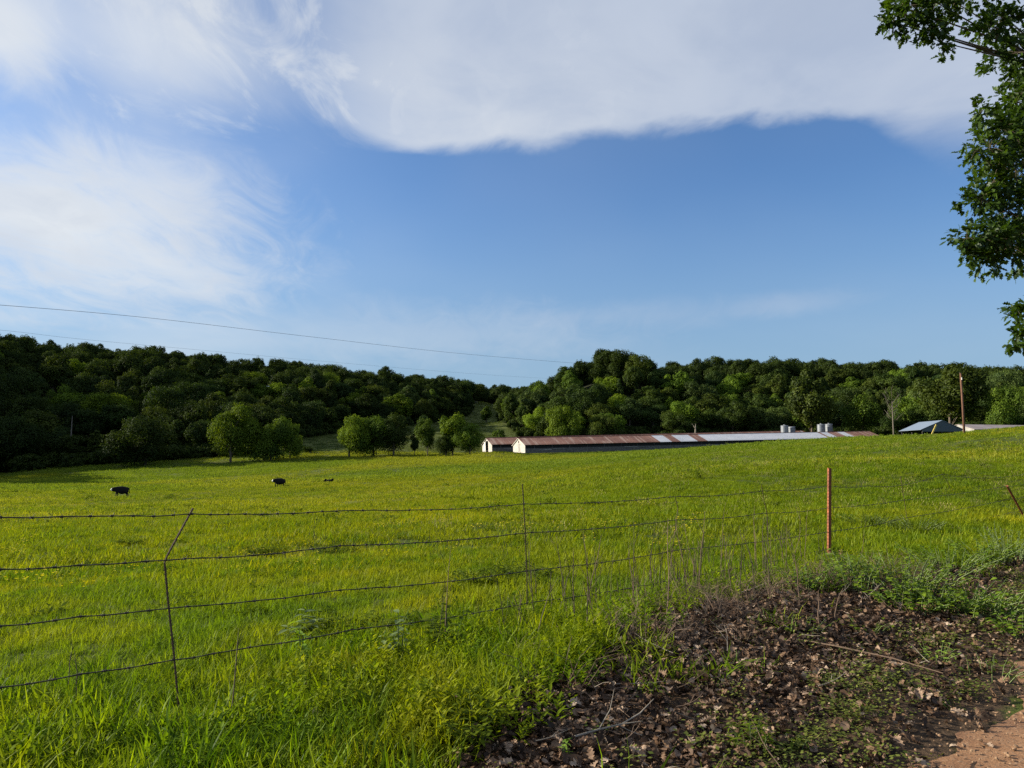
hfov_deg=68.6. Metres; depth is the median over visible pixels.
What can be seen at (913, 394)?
woodland tree
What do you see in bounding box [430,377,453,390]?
woodland tree
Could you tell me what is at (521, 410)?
woodland tree
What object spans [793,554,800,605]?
dead weed
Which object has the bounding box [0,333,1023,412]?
woodland
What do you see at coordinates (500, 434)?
sapling
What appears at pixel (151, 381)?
woodland tree
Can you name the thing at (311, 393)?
woodland tree
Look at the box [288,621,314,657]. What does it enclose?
weed plant
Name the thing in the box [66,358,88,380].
woodland tree
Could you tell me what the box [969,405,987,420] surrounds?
woodland tree
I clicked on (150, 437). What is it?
tree
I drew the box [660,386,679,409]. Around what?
woodland tree
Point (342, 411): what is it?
woodland tree
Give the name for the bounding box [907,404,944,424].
woodland tree
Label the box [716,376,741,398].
woodland tree
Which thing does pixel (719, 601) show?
dry grass
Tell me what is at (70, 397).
woodland tree
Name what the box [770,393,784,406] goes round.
woodland tree
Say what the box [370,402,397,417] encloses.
woodland tree
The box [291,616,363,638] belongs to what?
weed clump
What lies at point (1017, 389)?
woodland tree
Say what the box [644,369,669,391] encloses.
woodland tree
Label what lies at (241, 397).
woodland tree
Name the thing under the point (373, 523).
buttercups
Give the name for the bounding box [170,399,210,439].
woodland tree
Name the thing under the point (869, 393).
woodland tree
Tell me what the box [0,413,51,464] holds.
woodland tree
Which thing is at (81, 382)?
woodland tree
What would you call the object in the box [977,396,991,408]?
woodland tree
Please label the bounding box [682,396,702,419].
woodland tree
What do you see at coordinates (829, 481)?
barbed wire fence
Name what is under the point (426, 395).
woodland tree
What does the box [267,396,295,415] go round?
woodland tree
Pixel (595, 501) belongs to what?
weed clump
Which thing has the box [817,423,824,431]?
feed bin
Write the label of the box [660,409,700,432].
woodland tree
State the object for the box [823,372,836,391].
woodland tree
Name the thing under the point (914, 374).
woodland tree
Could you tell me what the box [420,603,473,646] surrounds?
weed plant
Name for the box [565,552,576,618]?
dead weed
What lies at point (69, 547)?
pasture grass
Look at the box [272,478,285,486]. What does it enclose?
cow
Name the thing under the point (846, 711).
ground cover
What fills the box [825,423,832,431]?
feed bin
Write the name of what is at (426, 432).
tree
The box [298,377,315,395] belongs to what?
woodland tree
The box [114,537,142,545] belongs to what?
weed clump
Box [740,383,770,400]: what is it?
woodland tree
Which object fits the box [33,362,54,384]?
woodland tree
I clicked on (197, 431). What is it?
woodland tree
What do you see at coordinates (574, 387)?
woodland tree
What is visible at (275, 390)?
woodland tree
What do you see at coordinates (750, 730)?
weed plant
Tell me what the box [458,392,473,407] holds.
woodland tree
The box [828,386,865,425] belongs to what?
woodland tree
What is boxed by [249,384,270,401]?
woodland tree
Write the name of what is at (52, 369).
woodland tree
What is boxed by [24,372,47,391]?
woodland tree
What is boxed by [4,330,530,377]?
power line
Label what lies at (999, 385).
woodland tree
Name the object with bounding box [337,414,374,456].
tree
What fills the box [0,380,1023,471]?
woodland undergrowth
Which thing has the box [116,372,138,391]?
woodland tree
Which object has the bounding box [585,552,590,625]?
dead weed
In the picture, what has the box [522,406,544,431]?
woodland tree
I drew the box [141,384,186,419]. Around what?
woodland tree
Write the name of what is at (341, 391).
woodland tree
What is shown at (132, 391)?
woodland tree
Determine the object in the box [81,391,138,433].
woodland tree
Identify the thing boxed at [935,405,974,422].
woodland tree
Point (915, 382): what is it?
woodland tree
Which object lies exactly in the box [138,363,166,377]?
woodland tree
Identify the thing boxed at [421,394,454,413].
woodland tree
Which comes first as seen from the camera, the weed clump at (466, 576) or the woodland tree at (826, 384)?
the weed clump at (466, 576)
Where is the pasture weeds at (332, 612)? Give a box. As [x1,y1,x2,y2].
[0,428,1023,736]
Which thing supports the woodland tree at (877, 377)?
on the pasture
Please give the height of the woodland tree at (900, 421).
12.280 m
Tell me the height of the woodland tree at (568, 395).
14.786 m
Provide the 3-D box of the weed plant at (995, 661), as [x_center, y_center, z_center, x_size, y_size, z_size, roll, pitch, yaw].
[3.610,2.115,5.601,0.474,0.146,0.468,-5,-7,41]
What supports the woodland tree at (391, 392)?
on the pasture
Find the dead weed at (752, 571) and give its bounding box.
[747,548,754,594]
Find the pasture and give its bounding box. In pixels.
[0,375,1023,767]
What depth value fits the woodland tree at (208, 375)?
355.61 m
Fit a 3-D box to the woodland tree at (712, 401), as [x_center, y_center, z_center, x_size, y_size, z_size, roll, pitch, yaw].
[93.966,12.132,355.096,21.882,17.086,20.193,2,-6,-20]
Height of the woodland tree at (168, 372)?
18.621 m
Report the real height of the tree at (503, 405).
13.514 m
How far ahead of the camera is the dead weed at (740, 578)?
8.04 m
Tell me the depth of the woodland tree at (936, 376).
357.66 m
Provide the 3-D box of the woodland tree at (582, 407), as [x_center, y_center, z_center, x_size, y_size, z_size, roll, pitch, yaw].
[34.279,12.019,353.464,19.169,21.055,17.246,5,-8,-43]
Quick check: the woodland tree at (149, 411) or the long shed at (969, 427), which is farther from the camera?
the woodland tree at (149, 411)
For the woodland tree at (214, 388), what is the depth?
334.96 m
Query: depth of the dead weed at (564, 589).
7.14 m
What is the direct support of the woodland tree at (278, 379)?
on the pasture
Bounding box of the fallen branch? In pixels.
[800,639,941,672]
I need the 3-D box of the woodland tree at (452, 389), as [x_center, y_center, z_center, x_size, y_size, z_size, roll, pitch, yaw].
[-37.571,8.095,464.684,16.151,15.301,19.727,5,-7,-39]
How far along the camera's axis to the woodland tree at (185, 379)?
338.24 m
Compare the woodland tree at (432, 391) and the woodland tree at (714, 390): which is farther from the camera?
the woodland tree at (432, 391)
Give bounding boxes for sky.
[0,0,1023,388]
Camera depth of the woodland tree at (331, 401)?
346.80 m
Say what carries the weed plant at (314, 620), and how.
on the pasture
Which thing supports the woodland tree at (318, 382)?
on the pasture
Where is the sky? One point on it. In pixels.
(548, 181)
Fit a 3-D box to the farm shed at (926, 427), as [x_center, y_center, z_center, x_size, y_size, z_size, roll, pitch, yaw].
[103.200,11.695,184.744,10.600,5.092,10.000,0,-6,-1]
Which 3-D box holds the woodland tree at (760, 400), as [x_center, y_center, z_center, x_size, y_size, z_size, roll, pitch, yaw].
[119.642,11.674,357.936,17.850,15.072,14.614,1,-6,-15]
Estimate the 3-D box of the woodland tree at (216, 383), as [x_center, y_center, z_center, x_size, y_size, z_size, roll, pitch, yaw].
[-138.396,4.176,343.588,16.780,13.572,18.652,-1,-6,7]
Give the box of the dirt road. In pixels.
[908,661,1023,767]
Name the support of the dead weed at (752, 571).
on the pasture
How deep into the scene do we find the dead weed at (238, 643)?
4.59 m
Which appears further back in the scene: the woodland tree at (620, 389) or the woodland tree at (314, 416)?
the woodland tree at (620, 389)
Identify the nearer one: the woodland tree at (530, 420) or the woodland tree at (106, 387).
the woodland tree at (106, 387)
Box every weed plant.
[276,609,322,639]
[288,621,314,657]
[378,609,411,654]
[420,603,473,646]
[430,688,516,748]
[560,738,572,753]
[718,715,777,752]
[766,731,812,752]
[772,562,833,592]
[780,613,832,634]
[812,548,901,594]
[826,553,862,578]
[832,550,982,595]
[836,614,898,632]
[856,579,964,615]
[888,571,1023,622]
[894,543,1022,576]
[911,640,959,662]
[943,537,1021,564]
[953,651,1022,682]
[976,522,1023,560]
[985,609,1023,638]
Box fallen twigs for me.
[536,564,1012,767]
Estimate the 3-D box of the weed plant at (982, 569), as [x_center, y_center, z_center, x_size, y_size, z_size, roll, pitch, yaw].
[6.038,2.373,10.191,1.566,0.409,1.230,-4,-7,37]
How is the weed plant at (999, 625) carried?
on the pasture
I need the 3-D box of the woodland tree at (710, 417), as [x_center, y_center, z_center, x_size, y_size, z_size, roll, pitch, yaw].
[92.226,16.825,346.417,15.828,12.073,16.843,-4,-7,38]
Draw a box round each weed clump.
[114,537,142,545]
[239,544,290,555]
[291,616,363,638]
[310,543,359,553]
[341,610,418,630]
[449,566,514,586]
[481,560,556,579]
[583,499,608,505]
[758,501,781,505]
[835,513,902,526]
[870,514,951,532]
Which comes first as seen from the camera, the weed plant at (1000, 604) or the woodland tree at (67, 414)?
the weed plant at (1000, 604)
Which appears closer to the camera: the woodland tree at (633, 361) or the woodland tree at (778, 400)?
the woodland tree at (778, 400)
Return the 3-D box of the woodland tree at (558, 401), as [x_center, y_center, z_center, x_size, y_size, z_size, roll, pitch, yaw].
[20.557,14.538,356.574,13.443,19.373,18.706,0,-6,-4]
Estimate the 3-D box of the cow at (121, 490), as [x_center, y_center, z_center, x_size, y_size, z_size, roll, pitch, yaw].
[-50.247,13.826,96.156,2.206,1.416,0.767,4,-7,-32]
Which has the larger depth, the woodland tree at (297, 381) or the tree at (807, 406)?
the woodland tree at (297, 381)
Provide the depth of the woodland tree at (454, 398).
444.39 m
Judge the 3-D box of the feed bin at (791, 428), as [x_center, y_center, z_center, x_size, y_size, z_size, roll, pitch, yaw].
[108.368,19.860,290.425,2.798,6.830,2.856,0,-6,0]
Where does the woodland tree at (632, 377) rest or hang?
on the pasture
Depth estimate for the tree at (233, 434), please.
231.45 m
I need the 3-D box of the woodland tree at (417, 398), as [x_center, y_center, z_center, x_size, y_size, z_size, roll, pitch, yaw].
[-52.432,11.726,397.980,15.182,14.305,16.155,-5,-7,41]
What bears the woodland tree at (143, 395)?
on the pasture
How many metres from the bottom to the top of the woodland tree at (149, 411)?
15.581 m
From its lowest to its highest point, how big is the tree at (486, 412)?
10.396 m
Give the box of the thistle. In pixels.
[693,468,703,477]
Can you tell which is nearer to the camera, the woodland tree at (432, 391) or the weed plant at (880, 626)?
the weed plant at (880, 626)
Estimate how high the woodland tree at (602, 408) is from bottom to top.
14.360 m
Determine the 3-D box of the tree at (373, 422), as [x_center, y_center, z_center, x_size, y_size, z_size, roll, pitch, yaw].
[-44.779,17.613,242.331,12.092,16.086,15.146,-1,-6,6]
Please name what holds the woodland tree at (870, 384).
on the pasture
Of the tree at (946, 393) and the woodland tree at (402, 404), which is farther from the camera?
the woodland tree at (402, 404)
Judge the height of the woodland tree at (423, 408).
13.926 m
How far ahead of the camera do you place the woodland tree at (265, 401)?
321.52 m
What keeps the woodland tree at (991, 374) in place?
on the pasture
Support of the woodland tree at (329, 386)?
on the pasture
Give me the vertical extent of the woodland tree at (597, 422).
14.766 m
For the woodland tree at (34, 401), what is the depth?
275.15 m
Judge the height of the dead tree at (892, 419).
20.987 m
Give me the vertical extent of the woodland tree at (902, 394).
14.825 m
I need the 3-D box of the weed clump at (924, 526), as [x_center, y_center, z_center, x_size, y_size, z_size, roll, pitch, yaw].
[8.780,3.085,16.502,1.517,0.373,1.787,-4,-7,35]
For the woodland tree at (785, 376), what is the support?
on the pasture
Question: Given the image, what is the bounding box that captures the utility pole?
[960,373,965,432]
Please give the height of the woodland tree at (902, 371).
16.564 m
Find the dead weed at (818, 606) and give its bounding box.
[813,590,819,623]
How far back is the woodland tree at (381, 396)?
376.54 m
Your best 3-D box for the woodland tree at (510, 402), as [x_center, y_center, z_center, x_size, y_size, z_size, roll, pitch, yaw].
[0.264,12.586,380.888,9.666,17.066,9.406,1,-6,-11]
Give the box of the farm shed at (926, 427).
[900,420,962,434]
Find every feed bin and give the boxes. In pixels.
[781,424,788,431]
[788,426,794,431]
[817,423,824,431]
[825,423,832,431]
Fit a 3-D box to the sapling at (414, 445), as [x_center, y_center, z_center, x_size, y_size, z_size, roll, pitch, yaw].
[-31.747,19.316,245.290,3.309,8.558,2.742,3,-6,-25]
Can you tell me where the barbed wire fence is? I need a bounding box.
[0,468,1023,708]
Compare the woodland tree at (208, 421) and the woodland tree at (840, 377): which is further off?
the woodland tree at (840, 377)
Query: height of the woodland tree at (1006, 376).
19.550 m
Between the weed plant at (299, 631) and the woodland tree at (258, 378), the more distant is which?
the woodland tree at (258, 378)
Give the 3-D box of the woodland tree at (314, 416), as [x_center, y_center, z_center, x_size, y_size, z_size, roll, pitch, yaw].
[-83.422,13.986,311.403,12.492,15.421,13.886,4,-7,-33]
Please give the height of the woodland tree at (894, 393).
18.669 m
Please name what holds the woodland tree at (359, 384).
on the pasture
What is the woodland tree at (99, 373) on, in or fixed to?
on the pasture
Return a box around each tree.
[0,357,36,373]
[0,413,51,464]
[2,365,33,387]
[3,394,52,419]
[8,408,66,450]
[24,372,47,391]
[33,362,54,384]
[38,354,71,392]
[45,383,77,405]
[45,401,84,425]
[50,401,81,435]
[51,391,98,408]
[58,371,74,389]
[63,371,99,396]
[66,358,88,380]
[76,358,116,380]
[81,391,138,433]
[81,417,107,438]
[83,375,118,393]
[84,379,123,402]
[86,430,104,451]
[96,369,105,376]
[97,403,140,433]
[99,413,177,466]
[108,403,141,417]
[110,349,144,376]
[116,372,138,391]
[116,381,141,399]
[119,428,136,446]
[124,365,146,386]
[124,386,142,411]
[137,372,176,397]
[137,406,173,419]
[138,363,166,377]
[140,365,173,392]
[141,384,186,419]
[141,387,163,406]
[152,412,177,433]
[162,381,199,399]
[164,419,186,445]
[168,380,209,409]
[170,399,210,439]
[171,365,203,380]
[172,371,203,382]
[172,376,195,383]
[183,420,219,445]
[193,419,215,437]
[196,383,224,395]
[197,378,227,396]
[198,391,228,420]
[203,369,212,380]
[204,391,226,406]
[206,402,263,462]
[209,400,251,420]
[210,373,236,396]
[223,374,259,396]
[225,392,260,404]
[227,401,270,412]
[228,387,253,402]
[234,405,283,434]
[241,371,269,385]
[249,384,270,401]
[249,415,292,461]
[255,376,262,384]
[257,395,279,412]
[265,381,285,398]
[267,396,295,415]
[268,372,289,389]
[269,371,291,385]
[274,408,304,425]
[278,382,306,411]
[280,422,303,458]
[286,372,298,386]
[291,377,313,388]
[291,400,304,422]
[297,400,326,428]
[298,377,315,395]
[300,386,326,403]
[305,368,326,382]
[305,407,338,426]
[310,369,325,399]
[322,371,340,400]
[323,379,337,407]
[326,394,338,408]
[330,404,351,421]
[334,382,354,404]
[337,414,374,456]
[338,393,361,406]
[342,378,362,386]
[344,378,360,391]
[347,396,377,417]
[352,414,387,455]
[353,386,366,394]
[354,393,377,417]
[359,384,390,400]
[362,378,383,391]
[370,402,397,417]
[371,412,412,455]
[377,393,394,402]
[379,386,396,395]
[381,380,387,388]
[382,393,414,416]
[397,385,416,417]
[400,384,417,396]
[405,399,433,423]
[413,418,436,455]
[414,393,423,404]
[419,384,438,397]
[419,405,438,419]
[421,391,430,399]
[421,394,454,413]
[429,389,436,395]
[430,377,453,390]
[430,379,439,388]
[433,433,456,455]
[437,387,449,400]
[438,412,466,455]
[442,385,462,401]
[443,401,455,414]
[447,380,472,397]
[448,391,460,410]
[452,422,485,453]
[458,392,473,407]
[464,380,477,393]
[471,383,485,402]
[480,406,492,422]
[500,397,519,417]
[503,392,519,419]
[515,403,530,426]
[517,390,535,412]
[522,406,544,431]
[529,380,550,398]
[530,387,549,407]
[535,414,550,435]
[536,401,568,414]
[542,395,566,414]
[544,404,581,435]
[548,386,573,401]
[553,366,578,395]
[561,371,583,387]
[564,412,586,431]
[565,383,585,401]
[565,389,573,413]
[567,387,605,424]
[583,402,614,424]
[585,413,618,434]
[587,382,611,406]
[592,376,621,396]
[600,412,626,432]
[606,393,627,413]
[612,398,643,425]
[614,378,625,399]
[622,365,645,394]
[623,354,653,389]
[631,385,666,402]
[635,403,669,426]
[636,396,666,419]
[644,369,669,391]
[658,369,669,385]
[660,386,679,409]
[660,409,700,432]
[661,370,693,399]
[664,396,672,411]
[670,400,701,425]
[680,381,709,402]
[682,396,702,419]
[690,392,731,417]
[693,408,723,429]
[696,384,718,399]
[704,370,722,392]
[715,399,749,431]
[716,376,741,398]
[718,393,738,406]
[721,372,752,389]
[735,391,755,404]
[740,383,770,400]
[743,404,765,430]
[745,393,780,413]
[756,374,774,392]
[756,407,769,422]
[762,406,792,428]
[764,373,789,398]
[768,368,791,393]
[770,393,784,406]
[784,367,839,431]
[785,413,823,428]
[814,390,832,396]
[816,377,830,390]
[822,400,844,425]
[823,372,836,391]
[828,368,851,387]
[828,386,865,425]
[831,387,850,395]
[838,376,864,396]
[839,393,883,431]
[849,395,882,426]
[859,377,878,393]
[864,389,878,398]
[872,373,909,391]
[874,0,1023,356]
[875,390,888,419]
[876,377,904,395]
[877,410,917,433]
[882,388,900,433]
[883,387,908,403]
[888,389,899,415]
[889,368,907,379]
[891,394,921,420]
[906,366,924,386]
[906,377,935,394]
[907,391,921,398]
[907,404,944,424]
[910,361,990,423]
[926,374,947,379]
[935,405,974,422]
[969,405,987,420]
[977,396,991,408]
[984,385,1023,424]
[986,369,1023,388]
[986,371,997,386]
[988,382,1022,400]
[989,382,1022,395]
[1013,375,1023,386]
[1015,401,1023,417]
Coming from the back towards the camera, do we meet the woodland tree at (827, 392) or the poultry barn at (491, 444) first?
the woodland tree at (827, 392)
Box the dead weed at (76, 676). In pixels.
[73,657,77,698]
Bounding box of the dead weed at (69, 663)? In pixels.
[66,641,77,683]
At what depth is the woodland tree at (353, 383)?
401.46 m
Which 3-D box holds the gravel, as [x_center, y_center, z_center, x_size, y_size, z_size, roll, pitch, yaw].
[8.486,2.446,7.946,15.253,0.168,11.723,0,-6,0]
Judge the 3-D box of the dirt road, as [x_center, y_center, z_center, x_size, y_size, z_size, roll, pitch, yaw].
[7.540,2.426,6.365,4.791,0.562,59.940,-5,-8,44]
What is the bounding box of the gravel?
[840,637,1023,767]
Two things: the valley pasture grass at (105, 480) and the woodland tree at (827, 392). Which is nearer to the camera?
the valley pasture grass at (105, 480)
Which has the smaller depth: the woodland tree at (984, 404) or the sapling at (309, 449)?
the sapling at (309, 449)
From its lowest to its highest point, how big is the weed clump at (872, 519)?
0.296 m
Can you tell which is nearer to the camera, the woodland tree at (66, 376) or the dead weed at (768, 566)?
the dead weed at (768, 566)
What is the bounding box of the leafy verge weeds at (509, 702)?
[0,544,809,765]
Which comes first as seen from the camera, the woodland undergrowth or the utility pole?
the utility pole
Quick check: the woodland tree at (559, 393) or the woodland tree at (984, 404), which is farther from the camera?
the woodland tree at (559, 393)
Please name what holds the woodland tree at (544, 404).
on the pasture
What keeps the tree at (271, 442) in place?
on the pasture
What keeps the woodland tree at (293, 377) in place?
on the pasture
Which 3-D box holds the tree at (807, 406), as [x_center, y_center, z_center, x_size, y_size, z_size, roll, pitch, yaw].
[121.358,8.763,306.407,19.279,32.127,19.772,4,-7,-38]
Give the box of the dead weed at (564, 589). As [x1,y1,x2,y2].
[558,565,569,610]
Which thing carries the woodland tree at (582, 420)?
on the pasture
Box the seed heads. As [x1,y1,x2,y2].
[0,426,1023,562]
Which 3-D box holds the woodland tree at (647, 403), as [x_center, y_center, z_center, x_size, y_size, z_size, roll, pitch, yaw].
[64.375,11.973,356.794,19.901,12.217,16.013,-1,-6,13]
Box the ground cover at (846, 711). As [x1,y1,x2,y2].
[482,557,1023,767]
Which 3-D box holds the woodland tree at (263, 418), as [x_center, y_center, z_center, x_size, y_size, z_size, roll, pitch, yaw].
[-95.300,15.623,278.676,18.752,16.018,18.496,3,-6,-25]
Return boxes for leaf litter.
[305,509,1023,767]
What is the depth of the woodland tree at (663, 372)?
384.38 m
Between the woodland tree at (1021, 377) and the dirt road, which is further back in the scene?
the woodland tree at (1021, 377)
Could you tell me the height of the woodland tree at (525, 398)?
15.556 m
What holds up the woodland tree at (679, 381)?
on the pasture
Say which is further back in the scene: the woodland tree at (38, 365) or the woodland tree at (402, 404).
the woodland tree at (402, 404)
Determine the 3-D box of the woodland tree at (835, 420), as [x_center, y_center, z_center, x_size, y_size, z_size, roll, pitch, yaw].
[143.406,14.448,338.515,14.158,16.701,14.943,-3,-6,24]
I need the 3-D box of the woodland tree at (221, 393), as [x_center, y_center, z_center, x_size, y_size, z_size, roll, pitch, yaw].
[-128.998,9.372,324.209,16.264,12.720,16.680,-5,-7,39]
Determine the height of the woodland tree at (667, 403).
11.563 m
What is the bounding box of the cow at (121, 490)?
[111,486,129,495]
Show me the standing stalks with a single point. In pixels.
(671, 578)
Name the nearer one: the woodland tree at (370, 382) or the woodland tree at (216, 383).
the woodland tree at (216, 383)
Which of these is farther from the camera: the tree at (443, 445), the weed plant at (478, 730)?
the tree at (443, 445)
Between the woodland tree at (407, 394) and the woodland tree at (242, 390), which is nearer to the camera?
the woodland tree at (242, 390)
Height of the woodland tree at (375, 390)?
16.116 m
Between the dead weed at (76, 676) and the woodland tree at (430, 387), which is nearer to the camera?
the dead weed at (76, 676)
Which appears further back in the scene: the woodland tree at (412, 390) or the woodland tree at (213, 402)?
the woodland tree at (412, 390)
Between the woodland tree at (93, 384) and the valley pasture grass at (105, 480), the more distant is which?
the woodland tree at (93, 384)
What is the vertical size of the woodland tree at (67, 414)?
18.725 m
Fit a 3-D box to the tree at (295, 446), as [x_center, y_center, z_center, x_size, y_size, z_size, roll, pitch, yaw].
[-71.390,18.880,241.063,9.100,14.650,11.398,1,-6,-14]
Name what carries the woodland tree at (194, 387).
on the pasture
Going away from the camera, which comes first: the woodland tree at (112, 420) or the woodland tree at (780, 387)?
the woodland tree at (112, 420)
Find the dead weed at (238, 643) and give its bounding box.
[232,627,244,706]
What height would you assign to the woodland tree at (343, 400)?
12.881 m
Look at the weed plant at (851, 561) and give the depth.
9.11 m
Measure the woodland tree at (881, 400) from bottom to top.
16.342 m
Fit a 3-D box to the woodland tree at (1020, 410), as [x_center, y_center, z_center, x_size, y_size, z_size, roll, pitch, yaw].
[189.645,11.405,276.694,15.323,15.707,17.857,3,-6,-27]
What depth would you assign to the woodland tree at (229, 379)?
353.53 m
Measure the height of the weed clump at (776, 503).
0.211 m
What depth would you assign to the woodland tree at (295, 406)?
319.88 m
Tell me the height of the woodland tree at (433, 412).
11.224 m
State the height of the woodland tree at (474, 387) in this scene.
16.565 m
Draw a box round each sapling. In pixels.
[302,447,313,452]
[410,433,418,454]
[418,414,428,425]
[492,430,506,436]
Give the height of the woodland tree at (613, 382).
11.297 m
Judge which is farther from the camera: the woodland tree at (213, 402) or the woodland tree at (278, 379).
the woodland tree at (278, 379)
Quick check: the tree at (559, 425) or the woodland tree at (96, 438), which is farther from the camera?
the tree at (559, 425)
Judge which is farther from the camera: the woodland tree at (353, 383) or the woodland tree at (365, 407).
the woodland tree at (353, 383)
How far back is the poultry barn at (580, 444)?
248.25 m
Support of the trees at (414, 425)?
on the pasture
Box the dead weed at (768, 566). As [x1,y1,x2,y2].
[763,539,771,591]
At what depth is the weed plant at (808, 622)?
6.60 m
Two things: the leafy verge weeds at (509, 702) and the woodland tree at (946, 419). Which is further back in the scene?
the woodland tree at (946, 419)
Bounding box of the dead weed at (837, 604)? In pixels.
[834,589,842,617]
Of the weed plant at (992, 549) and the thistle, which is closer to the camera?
the weed plant at (992, 549)
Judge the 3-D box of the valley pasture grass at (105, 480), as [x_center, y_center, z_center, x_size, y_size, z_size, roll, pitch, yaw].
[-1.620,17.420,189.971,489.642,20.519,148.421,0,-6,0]
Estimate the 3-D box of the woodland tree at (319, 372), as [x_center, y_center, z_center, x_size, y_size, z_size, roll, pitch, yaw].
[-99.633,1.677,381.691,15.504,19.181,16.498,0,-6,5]
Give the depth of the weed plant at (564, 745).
4.03 m
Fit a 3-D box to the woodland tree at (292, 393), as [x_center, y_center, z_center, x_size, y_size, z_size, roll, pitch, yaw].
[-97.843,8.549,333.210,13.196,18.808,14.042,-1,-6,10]
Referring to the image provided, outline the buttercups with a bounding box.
[0,430,1020,586]
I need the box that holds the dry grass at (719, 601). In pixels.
[496,543,1023,715]
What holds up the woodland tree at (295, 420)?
on the pasture
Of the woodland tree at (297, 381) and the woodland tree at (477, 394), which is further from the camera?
the woodland tree at (477, 394)
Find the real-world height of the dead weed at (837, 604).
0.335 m
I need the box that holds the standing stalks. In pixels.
[437,503,866,644]
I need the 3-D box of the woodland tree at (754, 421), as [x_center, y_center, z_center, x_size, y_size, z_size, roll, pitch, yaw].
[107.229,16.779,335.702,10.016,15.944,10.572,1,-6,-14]
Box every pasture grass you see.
[0,425,1023,520]
[0,433,927,491]
[0,454,1023,589]
[0,531,1023,767]
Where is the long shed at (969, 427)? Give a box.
[955,424,1023,430]
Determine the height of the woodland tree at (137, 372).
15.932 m
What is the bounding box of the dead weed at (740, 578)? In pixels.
[735,562,742,596]
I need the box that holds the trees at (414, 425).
[255,401,570,455]
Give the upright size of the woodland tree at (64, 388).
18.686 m
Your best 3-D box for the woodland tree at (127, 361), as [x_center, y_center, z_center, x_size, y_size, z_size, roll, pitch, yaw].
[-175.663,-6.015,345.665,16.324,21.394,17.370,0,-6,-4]
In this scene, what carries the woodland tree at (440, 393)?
on the pasture
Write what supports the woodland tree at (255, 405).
on the pasture
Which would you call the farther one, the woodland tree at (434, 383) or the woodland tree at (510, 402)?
the woodland tree at (434, 383)
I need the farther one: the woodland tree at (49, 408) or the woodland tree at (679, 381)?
the woodland tree at (679, 381)
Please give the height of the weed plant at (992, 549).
0.374 m
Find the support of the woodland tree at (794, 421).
on the pasture
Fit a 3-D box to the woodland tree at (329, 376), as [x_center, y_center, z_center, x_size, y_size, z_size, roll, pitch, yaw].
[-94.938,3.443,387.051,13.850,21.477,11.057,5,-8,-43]
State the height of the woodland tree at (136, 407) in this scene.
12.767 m
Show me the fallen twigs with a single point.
(766, 748)
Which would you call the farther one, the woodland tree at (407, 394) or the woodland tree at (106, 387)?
the woodland tree at (407, 394)
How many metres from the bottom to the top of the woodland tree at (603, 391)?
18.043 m
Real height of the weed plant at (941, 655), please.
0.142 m
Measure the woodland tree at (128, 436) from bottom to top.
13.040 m
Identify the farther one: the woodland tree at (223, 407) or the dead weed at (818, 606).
the woodland tree at (223, 407)
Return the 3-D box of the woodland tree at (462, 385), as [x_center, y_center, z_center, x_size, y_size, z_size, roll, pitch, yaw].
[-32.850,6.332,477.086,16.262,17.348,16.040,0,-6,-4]
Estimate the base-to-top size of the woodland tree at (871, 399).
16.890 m
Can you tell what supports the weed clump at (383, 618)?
on the pasture
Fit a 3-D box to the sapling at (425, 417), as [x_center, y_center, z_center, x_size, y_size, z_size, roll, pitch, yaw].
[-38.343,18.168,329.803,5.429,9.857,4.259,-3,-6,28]
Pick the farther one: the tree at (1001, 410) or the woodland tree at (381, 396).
the woodland tree at (381, 396)
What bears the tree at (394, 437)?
on the pasture
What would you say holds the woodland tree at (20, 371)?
on the pasture
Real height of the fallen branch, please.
0.049 m
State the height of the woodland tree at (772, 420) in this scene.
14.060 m
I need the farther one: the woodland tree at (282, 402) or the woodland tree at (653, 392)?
the woodland tree at (653, 392)
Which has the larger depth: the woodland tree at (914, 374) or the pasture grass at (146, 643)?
the woodland tree at (914, 374)
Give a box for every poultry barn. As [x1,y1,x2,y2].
[481,430,803,451]
[512,431,879,452]
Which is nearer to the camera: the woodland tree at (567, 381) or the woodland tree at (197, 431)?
the woodland tree at (197, 431)
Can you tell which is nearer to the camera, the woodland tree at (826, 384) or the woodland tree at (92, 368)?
the woodland tree at (92, 368)
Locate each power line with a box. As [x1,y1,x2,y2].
[4,305,567,362]
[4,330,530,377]
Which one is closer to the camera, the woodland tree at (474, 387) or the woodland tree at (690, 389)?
the woodland tree at (690, 389)
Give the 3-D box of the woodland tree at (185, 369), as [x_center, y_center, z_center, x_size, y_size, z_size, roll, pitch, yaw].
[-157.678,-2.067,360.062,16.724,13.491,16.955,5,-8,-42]
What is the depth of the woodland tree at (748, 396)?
364.88 m
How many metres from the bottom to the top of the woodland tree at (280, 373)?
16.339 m
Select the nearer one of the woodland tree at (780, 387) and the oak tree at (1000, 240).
the oak tree at (1000, 240)
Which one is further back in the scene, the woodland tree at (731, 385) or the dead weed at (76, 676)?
the woodland tree at (731, 385)
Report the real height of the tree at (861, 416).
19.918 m
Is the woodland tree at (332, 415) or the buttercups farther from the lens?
the woodland tree at (332, 415)
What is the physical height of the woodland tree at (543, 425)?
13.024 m
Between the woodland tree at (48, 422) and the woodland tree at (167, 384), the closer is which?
the woodland tree at (48, 422)
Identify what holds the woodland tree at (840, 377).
on the pasture
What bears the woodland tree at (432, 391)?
on the pasture
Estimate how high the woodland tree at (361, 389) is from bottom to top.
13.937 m
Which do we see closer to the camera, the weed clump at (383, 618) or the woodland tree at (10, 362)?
the weed clump at (383, 618)
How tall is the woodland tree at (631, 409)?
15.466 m
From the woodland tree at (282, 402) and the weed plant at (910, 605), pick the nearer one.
the weed plant at (910, 605)

